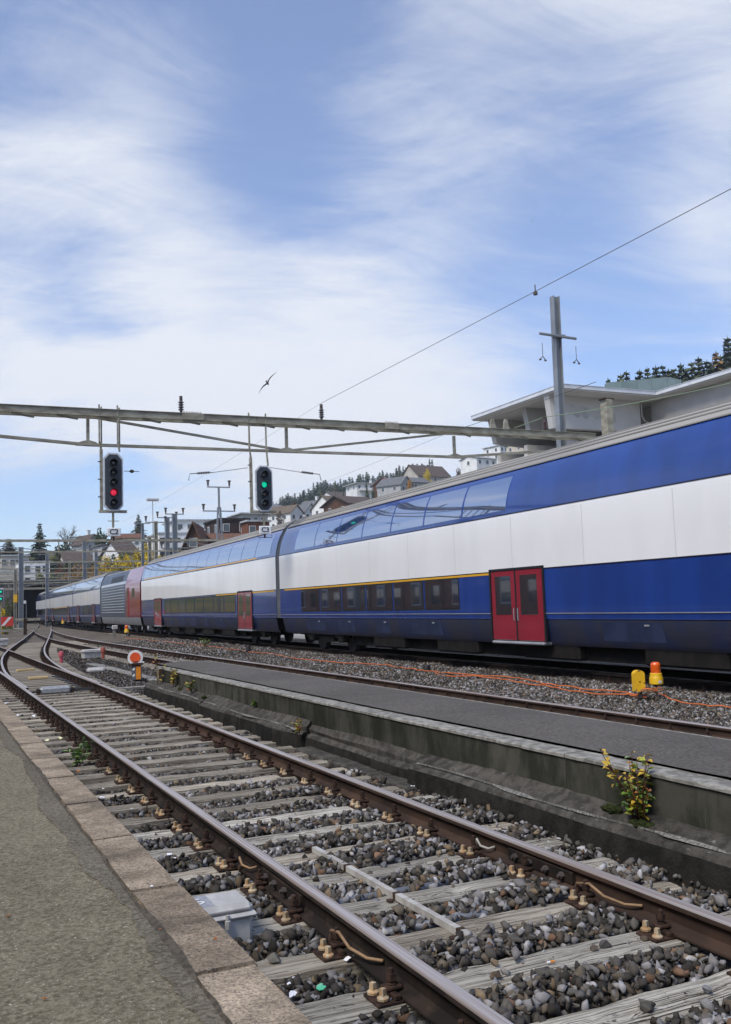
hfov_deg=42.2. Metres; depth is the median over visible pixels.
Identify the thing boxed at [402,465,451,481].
house
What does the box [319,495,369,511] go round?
house
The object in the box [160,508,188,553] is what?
line mast
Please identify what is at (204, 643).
weed
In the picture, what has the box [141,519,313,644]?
double deck coach
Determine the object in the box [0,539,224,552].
line gantry
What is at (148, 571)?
window
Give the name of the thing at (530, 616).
door
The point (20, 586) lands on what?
line mast
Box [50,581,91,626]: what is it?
double deck coach
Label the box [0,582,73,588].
line gantry
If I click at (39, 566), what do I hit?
window
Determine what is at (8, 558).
house
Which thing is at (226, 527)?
window
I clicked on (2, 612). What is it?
bush
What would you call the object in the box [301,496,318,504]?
house
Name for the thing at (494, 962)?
loose stone
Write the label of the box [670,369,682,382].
conifer tree
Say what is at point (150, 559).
line mast
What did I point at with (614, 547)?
double deck coach
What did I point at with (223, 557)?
window
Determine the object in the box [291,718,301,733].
weed
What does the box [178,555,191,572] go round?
window
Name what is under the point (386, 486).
house
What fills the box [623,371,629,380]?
conifer tree
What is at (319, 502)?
house
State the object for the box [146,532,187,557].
apartment house
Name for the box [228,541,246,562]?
window
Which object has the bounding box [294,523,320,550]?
window
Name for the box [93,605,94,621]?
door
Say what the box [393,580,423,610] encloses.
window
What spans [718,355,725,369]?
conifer tree
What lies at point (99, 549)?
house
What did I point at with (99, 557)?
bush
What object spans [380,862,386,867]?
loose stone
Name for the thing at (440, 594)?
window
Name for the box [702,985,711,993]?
loose stone
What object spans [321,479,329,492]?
conifer tree
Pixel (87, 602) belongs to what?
double deck coach
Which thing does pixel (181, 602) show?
window
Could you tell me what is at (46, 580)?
line mast
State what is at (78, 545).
house
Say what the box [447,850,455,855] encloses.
loose stone
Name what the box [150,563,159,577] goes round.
window
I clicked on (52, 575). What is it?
bush
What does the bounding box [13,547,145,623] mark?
terrain
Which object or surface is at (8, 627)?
bush
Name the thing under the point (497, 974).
loose stone
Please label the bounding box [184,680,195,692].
weed
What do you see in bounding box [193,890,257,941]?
junction box
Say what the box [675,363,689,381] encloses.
conifer tree
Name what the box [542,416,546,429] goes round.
insulator
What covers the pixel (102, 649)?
marker peg
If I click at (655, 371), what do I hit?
conifer tree
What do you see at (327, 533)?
window
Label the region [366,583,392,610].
window
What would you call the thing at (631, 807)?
leafy shrub
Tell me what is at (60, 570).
bush
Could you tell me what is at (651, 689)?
cable loop
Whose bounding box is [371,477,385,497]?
house
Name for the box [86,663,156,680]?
cable trough
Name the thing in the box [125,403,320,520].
overhead wire
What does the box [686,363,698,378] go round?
conifer tree
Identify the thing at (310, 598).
window
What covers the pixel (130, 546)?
house
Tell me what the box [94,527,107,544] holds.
broadleaf tree
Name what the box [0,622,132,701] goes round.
turnout track
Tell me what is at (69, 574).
line mast
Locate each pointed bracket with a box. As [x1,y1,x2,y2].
[489,418,495,427]
[503,419,509,428]
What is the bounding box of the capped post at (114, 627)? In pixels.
[112,625,117,636]
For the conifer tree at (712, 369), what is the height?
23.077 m
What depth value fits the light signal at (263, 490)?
31.41 m
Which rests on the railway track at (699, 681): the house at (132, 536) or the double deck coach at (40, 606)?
the double deck coach at (40, 606)
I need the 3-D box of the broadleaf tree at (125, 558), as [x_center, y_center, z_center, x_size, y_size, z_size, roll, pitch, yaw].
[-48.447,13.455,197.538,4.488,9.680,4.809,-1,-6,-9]
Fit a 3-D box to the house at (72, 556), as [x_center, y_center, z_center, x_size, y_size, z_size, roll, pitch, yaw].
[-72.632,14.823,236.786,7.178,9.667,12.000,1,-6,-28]
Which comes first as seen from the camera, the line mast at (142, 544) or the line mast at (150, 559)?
the line mast at (150, 559)
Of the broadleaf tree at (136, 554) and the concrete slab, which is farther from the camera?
the broadleaf tree at (136, 554)
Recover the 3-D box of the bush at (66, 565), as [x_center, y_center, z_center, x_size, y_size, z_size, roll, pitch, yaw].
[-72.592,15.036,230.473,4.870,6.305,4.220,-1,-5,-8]
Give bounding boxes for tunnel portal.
[0,579,82,622]
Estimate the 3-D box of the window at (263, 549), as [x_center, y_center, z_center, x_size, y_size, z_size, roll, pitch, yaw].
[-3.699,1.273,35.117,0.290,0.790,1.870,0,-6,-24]
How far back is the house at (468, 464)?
356.40 m
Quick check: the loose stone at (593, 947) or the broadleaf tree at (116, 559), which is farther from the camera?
the broadleaf tree at (116, 559)
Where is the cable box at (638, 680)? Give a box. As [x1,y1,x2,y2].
[631,670,644,697]
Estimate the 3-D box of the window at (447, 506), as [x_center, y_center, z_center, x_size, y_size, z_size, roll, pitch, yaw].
[1.914,-0.122,22.458,0.290,0.790,1.870,0,-6,-24]
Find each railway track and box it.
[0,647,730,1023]
[28,621,730,694]
[34,630,730,738]
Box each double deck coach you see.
[36,588,54,624]
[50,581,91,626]
[73,570,124,629]
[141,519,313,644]
[279,400,730,671]
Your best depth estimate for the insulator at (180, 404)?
30.82 m
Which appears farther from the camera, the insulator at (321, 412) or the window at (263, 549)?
the window at (263, 549)
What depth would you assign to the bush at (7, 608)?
149.52 m
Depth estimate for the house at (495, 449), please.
397.14 m
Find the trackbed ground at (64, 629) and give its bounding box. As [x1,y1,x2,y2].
[0,623,730,1023]
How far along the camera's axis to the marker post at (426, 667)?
21.92 m
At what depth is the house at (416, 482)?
384.46 m
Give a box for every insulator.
[178,396,183,411]
[319,404,323,418]
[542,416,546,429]
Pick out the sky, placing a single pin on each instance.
(202, 202)
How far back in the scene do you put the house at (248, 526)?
176.58 m
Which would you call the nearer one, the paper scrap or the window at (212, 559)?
the paper scrap
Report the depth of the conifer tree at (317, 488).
620.48 m
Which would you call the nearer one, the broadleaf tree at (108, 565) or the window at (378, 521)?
the window at (378, 521)
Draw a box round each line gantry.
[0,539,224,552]
[0,560,147,569]
[0,572,107,578]
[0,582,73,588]
[4,588,53,589]
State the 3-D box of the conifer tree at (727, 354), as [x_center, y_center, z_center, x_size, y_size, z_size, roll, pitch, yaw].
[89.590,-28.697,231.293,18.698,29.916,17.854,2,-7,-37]
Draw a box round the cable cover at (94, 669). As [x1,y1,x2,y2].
[86,667,104,672]
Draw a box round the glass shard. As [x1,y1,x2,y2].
[316,983,325,990]
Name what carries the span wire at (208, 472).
attached to the signal gantry at (87, 414)
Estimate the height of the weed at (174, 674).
0.389 m
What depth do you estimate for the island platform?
7.93 m
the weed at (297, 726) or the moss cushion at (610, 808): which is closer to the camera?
the moss cushion at (610, 808)
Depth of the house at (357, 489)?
422.74 m
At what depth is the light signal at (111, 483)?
29.35 m
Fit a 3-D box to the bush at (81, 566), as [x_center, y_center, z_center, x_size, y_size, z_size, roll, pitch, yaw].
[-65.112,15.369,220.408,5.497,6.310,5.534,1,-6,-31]
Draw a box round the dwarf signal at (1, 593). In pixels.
[0,589,3,637]
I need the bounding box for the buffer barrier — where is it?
[1,617,39,634]
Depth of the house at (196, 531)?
153.49 m
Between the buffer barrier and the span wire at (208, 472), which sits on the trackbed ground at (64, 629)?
the buffer barrier
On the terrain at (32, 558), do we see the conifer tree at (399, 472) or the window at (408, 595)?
the conifer tree at (399, 472)
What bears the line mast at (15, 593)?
on the trackbed ground at (64, 629)
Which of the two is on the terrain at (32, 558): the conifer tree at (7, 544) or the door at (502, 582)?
the conifer tree at (7, 544)
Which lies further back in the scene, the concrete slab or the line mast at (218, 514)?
the line mast at (218, 514)
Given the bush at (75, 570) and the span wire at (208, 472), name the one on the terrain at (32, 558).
the bush at (75, 570)
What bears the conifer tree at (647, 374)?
on the terrain at (32, 558)
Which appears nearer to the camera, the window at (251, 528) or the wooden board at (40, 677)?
the wooden board at (40, 677)
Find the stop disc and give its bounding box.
[128,650,143,680]
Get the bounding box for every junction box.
[0,638,7,645]
[80,649,100,658]
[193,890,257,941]
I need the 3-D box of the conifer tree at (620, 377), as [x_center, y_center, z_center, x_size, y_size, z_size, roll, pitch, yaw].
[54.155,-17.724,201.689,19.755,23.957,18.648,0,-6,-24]
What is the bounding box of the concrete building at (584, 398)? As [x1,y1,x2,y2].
[471,368,730,465]
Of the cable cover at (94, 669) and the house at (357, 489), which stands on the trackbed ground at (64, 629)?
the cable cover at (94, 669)
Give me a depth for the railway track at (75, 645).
16.70 m
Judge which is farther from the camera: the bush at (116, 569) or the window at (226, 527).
the bush at (116, 569)
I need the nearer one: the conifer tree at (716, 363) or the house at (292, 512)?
the conifer tree at (716, 363)
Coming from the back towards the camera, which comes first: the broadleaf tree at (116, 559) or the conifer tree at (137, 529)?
the conifer tree at (137, 529)
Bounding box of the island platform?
[144,660,730,898]
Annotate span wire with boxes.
[188,468,243,479]
[270,467,320,479]
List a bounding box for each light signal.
[98,404,126,540]
[248,413,275,537]
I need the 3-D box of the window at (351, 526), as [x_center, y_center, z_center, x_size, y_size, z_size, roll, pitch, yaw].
[-0.369,0.445,27.601,0.290,0.790,1.870,0,-6,-24]
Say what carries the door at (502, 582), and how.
in the double deck coach at (614, 547)
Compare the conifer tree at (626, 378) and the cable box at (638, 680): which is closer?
the cable box at (638, 680)
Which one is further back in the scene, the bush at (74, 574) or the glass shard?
the bush at (74, 574)
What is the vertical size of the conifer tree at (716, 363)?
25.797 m
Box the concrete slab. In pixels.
[113,685,144,689]
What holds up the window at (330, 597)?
in the double deck coach at (614, 547)
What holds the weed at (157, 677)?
on the island platform
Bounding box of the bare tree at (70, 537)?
[56,525,80,548]
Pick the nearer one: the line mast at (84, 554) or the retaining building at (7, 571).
the line mast at (84, 554)
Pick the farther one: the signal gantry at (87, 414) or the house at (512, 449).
the house at (512, 449)
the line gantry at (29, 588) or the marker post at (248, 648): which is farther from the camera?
the line gantry at (29, 588)
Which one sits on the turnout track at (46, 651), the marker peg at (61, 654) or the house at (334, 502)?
the marker peg at (61, 654)
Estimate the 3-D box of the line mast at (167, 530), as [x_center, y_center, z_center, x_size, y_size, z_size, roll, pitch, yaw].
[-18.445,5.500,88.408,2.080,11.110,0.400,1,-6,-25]
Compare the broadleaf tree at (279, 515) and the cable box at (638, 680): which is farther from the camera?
the broadleaf tree at (279, 515)
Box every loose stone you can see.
[267,952,279,963]
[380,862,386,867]
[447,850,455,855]
[489,970,501,977]
[490,959,497,965]
[537,898,545,905]
[590,944,597,950]
[599,940,611,948]
[639,1001,653,1012]
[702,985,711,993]
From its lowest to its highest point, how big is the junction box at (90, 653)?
0.335 m
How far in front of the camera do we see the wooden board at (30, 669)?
28.21 m
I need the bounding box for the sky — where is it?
[0,0,730,553]
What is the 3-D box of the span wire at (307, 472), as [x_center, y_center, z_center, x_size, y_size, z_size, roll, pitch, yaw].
[-2.388,-1.302,32.539,1.878,0.421,0.100,1,-6,-25]
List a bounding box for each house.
[0,555,29,570]
[15,561,49,579]
[57,552,92,574]
[69,530,96,558]
[90,544,106,566]
[100,542,140,563]
[110,533,140,549]
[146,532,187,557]
[162,519,212,531]
[181,521,209,549]
[203,518,250,532]
[206,533,246,543]
[226,512,270,525]
[239,520,271,532]
[267,504,304,526]
[299,503,312,517]
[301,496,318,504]
[310,495,331,514]
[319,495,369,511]
[323,492,345,495]
[342,480,373,498]
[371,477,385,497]
[375,476,413,496]
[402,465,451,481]
[408,477,430,486]
[459,457,496,473]
[482,445,505,462]
[505,446,523,451]
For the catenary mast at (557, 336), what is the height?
14.252 m
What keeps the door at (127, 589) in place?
in the locomotive
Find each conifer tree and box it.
[0,542,24,554]
[28,523,49,560]
[131,515,147,544]
[312,482,321,498]
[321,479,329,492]
[332,480,336,491]
[362,471,369,482]
[365,481,369,497]
[397,466,400,476]
[616,372,623,381]
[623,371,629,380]
[635,370,645,379]
[643,368,651,378]
[651,365,661,377]
[659,365,667,376]
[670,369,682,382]
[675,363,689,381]
[683,368,692,380]
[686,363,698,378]
[692,357,704,376]
[699,360,712,375]
[708,350,725,372]
[708,363,716,373]
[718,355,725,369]
[722,336,730,368]
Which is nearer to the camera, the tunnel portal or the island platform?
the island platform
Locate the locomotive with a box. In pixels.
[101,565,167,632]
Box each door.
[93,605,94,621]
[126,587,128,616]
[154,599,157,624]
[157,599,160,624]
[238,592,244,628]
[244,592,251,628]
[491,570,518,640]
[515,568,544,641]
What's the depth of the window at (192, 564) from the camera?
45.37 m
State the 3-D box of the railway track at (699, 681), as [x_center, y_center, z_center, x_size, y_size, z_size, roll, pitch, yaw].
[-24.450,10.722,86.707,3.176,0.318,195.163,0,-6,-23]
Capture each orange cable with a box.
[127,638,646,695]
[435,672,646,697]
[658,693,730,707]
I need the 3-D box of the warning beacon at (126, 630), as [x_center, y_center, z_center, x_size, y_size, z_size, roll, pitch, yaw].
[-14.080,7.011,55.883,0.275,0.691,0.276,1,-6,-25]
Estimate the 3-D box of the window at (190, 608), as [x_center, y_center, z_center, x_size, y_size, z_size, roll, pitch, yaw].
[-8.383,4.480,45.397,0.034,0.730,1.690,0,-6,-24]
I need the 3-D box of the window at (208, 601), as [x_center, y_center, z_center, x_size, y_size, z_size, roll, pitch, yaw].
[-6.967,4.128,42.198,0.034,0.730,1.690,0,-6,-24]
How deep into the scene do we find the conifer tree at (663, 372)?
214.63 m
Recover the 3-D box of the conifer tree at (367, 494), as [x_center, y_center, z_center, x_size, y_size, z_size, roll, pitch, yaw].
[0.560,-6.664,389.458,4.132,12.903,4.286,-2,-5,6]
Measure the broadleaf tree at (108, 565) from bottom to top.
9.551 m
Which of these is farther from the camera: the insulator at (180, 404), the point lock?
the insulator at (180, 404)
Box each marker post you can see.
[246,646,250,652]
[423,665,430,670]
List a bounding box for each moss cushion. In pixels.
[600,803,622,813]
[628,818,654,827]
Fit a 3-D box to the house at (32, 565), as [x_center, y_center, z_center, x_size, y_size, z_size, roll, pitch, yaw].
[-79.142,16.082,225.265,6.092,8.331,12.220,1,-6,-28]
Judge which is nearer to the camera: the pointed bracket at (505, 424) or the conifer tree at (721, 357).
the pointed bracket at (505, 424)
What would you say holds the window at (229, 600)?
in the double deck coach at (229, 587)
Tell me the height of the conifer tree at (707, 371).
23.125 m
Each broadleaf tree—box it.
[54,542,74,557]
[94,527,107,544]
[98,553,114,571]
[115,556,130,570]
[122,554,140,570]
[130,543,152,566]
[276,511,284,524]
[423,468,430,481]
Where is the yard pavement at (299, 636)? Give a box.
[107,626,304,638]
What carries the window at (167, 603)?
in the double deck coach at (229, 587)
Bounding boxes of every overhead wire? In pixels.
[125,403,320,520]
[202,435,442,528]
[322,189,730,402]
[463,382,594,427]
[546,383,730,416]
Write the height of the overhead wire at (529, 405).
0.057 m
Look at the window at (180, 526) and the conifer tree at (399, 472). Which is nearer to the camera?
the window at (180, 526)
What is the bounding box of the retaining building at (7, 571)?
[0,570,17,579]
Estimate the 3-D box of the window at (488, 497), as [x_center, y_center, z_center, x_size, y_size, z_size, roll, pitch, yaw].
[2.676,-0.310,20.744,0.290,0.790,1.870,0,-6,-24]
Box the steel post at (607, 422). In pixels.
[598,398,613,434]
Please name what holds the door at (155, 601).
in the double deck coach at (229, 587)
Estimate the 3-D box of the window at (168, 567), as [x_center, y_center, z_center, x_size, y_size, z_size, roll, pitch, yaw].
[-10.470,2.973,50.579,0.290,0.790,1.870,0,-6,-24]
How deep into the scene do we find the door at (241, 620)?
37.30 m
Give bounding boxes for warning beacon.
[124,625,128,636]
[649,662,663,695]
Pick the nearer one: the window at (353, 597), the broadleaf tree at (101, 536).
the window at (353, 597)
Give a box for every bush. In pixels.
[1,608,5,633]
[3,613,12,634]
[5,597,13,616]
[35,570,54,579]
[50,558,63,576]
[54,563,71,578]
[61,573,81,578]
[62,563,76,576]
[72,564,82,578]
[78,565,92,574]
[98,554,114,571]
[113,562,124,570]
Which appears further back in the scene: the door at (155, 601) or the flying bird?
the door at (155, 601)
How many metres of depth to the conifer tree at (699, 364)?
227.54 m
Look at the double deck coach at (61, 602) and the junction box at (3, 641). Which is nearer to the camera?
the junction box at (3, 641)
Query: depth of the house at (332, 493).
485.26 m
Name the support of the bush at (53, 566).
on the terrain at (32, 558)
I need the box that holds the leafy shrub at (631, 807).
[600,749,655,819]
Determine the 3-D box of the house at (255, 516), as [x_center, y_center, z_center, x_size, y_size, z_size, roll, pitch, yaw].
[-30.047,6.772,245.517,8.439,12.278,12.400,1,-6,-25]
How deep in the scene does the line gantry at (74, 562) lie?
100.20 m
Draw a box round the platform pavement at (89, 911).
[0,699,312,1023]
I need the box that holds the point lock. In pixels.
[30,685,92,694]
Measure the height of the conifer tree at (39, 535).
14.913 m
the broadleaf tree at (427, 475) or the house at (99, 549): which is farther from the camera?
the broadleaf tree at (427, 475)
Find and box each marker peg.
[58,651,63,662]
[100,647,105,658]
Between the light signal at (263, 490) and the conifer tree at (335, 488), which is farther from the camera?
the conifer tree at (335, 488)
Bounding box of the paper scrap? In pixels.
[289,991,296,997]
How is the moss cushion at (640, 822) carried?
on the island platform
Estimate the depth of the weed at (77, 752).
10.55 m
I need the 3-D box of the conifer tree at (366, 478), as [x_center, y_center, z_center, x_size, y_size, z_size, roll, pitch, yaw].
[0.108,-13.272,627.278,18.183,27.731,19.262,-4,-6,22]
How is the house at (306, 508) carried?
on the terrain at (32, 558)
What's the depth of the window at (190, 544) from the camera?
153.27 m
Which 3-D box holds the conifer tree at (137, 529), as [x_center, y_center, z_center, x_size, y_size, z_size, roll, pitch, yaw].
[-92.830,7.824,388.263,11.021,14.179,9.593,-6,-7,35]
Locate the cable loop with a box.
[641,687,661,692]
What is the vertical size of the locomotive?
4.350 m
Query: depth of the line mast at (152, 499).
92.30 m
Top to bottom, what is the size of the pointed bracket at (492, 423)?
0.450 m
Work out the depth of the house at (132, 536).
308.08 m
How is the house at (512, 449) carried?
on the terrain at (32, 558)
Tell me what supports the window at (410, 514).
in the double deck coach at (614, 547)
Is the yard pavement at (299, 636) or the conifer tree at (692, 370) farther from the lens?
the conifer tree at (692, 370)
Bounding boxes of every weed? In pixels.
[62,737,95,766]
[152,655,166,683]
[169,668,177,685]
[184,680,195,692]
[199,638,209,646]
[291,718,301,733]
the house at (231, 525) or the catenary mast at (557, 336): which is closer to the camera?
the catenary mast at (557, 336)
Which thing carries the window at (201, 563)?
in the double deck coach at (229, 587)
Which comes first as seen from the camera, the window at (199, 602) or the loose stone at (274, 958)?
the loose stone at (274, 958)
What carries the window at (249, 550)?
in the double deck coach at (229, 587)
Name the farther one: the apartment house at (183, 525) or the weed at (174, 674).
the apartment house at (183, 525)
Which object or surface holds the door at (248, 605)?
in the double deck coach at (229, 587)
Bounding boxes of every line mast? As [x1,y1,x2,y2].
[14,570,16,627]
[18,547,23,627]
[38,554,55,625]
[69,563,70,583]
[82,542,86,579]
[94,550,97,575]
[134,523,149,626]
[144,516,166,558]
[144,536,155,629]
[146,498,158,559]
[156,511,177,555]
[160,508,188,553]
[202,480,235,541]
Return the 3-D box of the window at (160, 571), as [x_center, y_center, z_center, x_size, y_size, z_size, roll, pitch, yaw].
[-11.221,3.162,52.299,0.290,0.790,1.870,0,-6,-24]
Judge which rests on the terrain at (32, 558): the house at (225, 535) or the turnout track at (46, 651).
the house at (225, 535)
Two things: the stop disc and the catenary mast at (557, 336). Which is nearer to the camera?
the stop disc
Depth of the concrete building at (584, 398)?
52.46 m
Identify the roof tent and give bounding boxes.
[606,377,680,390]
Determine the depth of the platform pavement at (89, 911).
3.72 m
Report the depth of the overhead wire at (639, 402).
34.20 m
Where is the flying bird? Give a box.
[259,373,274,392]
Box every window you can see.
[35,565,40,571]
[144,565,153,578]
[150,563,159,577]
[156,561,167,576]
[163,559,174,575]
[164,599,170,613]
[171,557,182,573]
[171,599,177,612]
[177,524,182,529]
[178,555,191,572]
[178,598,185,612]
[186,598,194,612]
[187,553,200,570]
[189,538,196,546]
[195,597,203,612]
[196,550,210,568]
[204,596,213,612]
[206,548,220,566]
[214,595,223,612]
[217,545,232,564]
[223,524,229,531]
[224,595,235,612]
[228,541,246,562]
[241,538,259,560]
[249,526,255,532]
[255,534,275,557]
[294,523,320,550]
[301,588,319,611]
[314,517,342,546]
[320,586,341,611]
[337,511,368,542]
[342,585,365,610]
[362,503,397,537]
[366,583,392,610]
[391,495,430,532]
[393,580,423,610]
[423,486,468,526]
[424,578,459,609]
[462,474,514,519]
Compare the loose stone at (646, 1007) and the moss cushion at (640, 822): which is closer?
the loose stone at (646, 1007)
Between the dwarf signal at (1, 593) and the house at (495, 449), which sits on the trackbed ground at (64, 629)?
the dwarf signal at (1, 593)
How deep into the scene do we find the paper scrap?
4.13 m
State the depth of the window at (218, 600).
40.45 m
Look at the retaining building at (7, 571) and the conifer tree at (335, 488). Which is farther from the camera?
the conifer tree at (335, 488)
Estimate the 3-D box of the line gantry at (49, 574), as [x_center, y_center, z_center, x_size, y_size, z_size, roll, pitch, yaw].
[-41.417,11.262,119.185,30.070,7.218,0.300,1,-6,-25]
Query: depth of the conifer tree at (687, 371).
217.54 m
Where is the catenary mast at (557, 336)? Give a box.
[539,295,579,447]
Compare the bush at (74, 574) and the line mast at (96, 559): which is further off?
the bush at (74, 574)
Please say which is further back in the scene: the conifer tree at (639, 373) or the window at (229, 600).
the conifer tree at (639, 373)
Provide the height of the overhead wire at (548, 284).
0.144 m
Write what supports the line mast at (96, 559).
on the trackbed ground at (64, 629)
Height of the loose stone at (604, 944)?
0.044 m
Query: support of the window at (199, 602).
in the double deck coach at (229, 587)
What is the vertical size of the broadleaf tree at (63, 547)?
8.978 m
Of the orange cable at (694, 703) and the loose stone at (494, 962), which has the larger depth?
the orange cable at (694, 703)
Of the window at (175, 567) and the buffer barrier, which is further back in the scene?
the buffer barrier
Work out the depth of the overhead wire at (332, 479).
45.56 m
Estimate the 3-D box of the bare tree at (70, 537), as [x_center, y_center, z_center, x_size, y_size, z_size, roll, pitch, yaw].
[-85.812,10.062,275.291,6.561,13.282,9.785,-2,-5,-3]
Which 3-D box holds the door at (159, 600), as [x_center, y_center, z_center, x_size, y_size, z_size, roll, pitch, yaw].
[-11.284,5.497,51.988,0.087,1.440,0.930,0,-6,-24]
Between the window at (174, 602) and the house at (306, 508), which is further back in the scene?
the house at (306, 508)
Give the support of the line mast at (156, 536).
on the yard pavement at (299, 636)
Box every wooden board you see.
[16,668,34,671]
[28,676,47,679]
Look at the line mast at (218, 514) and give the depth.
76.49 m
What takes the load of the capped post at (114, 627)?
on the trackbed ground at (64, 629)
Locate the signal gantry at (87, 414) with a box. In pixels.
[0,403,595,458]

